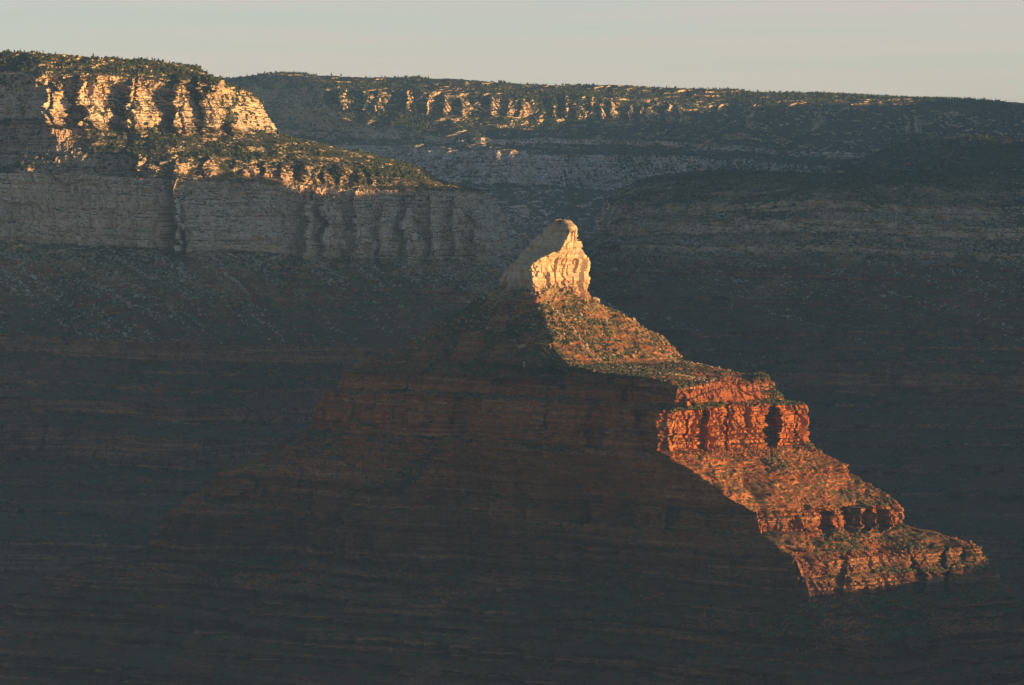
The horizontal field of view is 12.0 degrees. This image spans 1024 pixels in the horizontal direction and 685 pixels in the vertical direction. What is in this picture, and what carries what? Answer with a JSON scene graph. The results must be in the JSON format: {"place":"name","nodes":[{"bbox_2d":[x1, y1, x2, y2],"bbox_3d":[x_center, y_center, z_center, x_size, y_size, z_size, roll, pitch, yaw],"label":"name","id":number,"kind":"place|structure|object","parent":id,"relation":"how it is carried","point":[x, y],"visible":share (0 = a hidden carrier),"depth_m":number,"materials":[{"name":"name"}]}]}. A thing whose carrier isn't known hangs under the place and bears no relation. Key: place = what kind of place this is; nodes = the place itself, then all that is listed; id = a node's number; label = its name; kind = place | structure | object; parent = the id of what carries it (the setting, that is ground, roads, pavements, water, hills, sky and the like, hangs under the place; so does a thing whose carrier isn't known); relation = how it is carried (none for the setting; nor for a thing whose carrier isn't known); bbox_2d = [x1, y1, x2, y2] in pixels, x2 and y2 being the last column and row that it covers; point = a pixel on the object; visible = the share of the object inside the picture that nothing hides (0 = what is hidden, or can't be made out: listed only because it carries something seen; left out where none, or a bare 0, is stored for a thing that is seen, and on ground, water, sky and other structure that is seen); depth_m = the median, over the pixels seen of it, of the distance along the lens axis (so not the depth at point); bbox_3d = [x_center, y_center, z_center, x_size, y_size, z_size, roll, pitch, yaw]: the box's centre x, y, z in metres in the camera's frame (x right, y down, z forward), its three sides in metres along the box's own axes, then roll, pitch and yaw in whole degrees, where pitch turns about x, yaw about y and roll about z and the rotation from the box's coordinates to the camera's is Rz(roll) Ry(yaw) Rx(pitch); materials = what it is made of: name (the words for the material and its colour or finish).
{"place":"outdoors","nodes":[
{"label":"outdoors","id":0,"kind":"place"},
{"bbox_2d":[0,163,688,588],"bbox_3d":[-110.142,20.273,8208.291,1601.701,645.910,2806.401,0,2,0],"label":"scrub","id":1,"kind":"object","parent":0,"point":[252,381],"visible":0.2,"depth_m":7481.91,"materials":[{"name":"green plant"}]},
{"bbox_2d":[0,52,690,596],"bbox_3d":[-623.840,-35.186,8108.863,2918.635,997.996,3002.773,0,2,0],"label":"canyon wall","id":2,"kind":"structure","parent":0,"point":[230,204],"depth_m":7716.87,"materials":[{"name":"grey stone"}]},
{"bbox_2d":[0,49,452,183],"bbox_3d":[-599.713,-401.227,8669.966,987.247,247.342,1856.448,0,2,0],"label":"forest","id":3,"kind":"object","parent":2,"relation":"on","point":[251,157],"visible":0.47,"depth_m":8001.24,"materials":[{"name":"green plant"}]},
{"bbox_2d":[0,243,630,343],"bbox_3d":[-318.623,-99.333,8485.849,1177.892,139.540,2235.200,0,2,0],"label":"rubble","id":4,"kind":"object","parent":2,"relation":"on","point":[497,260],"visible":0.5,"depth_m":7703.65,"materials":[{"name":"stone"}]},
{"bbox_2d":[0,219,1023,684],"bbox_3d":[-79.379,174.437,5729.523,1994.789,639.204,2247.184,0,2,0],"label":"butte","id":5,"kind":"object","parent":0,"point":[142,629],"visible":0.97,"depth_m":5636.37,"materials":[{"name":"stone"}]},
{"bbox_2d":[517,344,526,348],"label":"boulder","id":6,"kind":"object","parent":5,"relation":"on","point":[523,346],"visible":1,"depth_m":5701.22,"materials":[{"name":"grey stone"}]},
{"bbox_2d":[59,362,1023,662],"bbox_3d":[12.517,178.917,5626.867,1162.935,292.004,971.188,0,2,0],"label":"rubble","id":7,"kind":"object","parent":5,"relation":"on","point":[747,454],"visible":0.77,"depth_m":5516.32,"materials":[{"name":"brown stone"}]},
{"bbox_2d":[357,286,739,388],"bbox_3d":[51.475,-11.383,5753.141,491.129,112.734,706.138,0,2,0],"label":"rubble","id":8,"kind":"object","parent":5,"relation":"on","point":[560,316],"visible":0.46,"depth_m":5754.95,"materials":[{"name":"brown stone"}]},
{"bbox_2d":[80,287,1023,663],"bbox_3d":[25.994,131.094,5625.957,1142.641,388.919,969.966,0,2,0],"label":"scrub","id":9,"kind":"object","parent":5,"relation":"on","point":[492,369],"visible":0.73,"depth_m":5594.22,"materials":[{"name":"green plant"}]},
{"bbox_2d":[510,286,732,380],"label":"scrub","id":10,"kind":"object","parent":5,"relation":"on","point":[641,375],"visible":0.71,"depth_m":5676.15,"materials":[{"name":"green plant"}]},
{"bbox_2d":[0,0,1023,102],"label":"sky","id":11,"kind":"structure","parent":0,"point":[933,48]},
{"bbox_2d":[224,73,1023,245],"bbox_3d":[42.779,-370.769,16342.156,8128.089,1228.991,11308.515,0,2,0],"label":"plateau","id":12,"kind":"structure","parent":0,"point":[533,200],"depth_m":13063.72,"materials":[{"name":"stone"}]},
{"bbox_2d":[221,71,1021,185],"bbox_3d":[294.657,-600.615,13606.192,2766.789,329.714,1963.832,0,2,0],"label":"forest","id":13,"kind":"object","parent":12,"relation":"on","point":[813,161],"visible":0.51,"depth_m":13067.12,"materials":[{"name":"green plant"}]},
{"bbox_2d":[581,169,1023,599],"bbox_3d":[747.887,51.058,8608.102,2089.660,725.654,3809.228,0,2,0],"label":"mesa","id":14,"kind":"structure","parent":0,"point":[840,433],"depth_m":8130.92,"materials":[{"name":"stone"}]},
{"bbox_2d":[582,169,1023,564],"bbox_3d":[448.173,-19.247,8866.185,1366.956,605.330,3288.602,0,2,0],"label":"scrub","id":15,"kind":"object","parent":14,"relation":"on","point":[843,188],"visible":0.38,"depth_m":8241.42,"materials":[{"name":"green plant"}]},
{"bbox_2d":[582,208,1023,396],"bbox_3d":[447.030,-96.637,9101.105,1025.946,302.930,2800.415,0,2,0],"label":"rubble","id":16,"kind":"object","parent":14,"relation":"on","point":[905,217],"visible":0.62,"depth_m":8354.72,"materials":[{"name":"stone"}]},
{"bbox_2d":[604,166,1023,208],"bbox_3d":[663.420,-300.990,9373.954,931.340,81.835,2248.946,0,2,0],"label":"forest","id":17,"kind":"object","parent":14,"relation":"on","point":[690,177],"visible":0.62,"depth_m":8884.83,"materials":[{"name":"green plant"}]},
{"bbox_2d":[830,136,1023,172],"bbox_3d":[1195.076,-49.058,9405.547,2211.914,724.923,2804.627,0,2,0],"label":"hill","id":18,"kind":"structure","parent":0,"point":[924,152],"depth_m":10294.40,"materials":[{"name":"grey stone"}]},
{"bbox_2d":[831,134,1023,172],"bbox_3d":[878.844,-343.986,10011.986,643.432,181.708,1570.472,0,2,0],"label":"forest","id":19,"kind":"object","parent":18,"relation":"on","point":[990,145],"visible":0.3,"depth_m":10364.66,"materials":[{"name":"green plant"}]}
]}

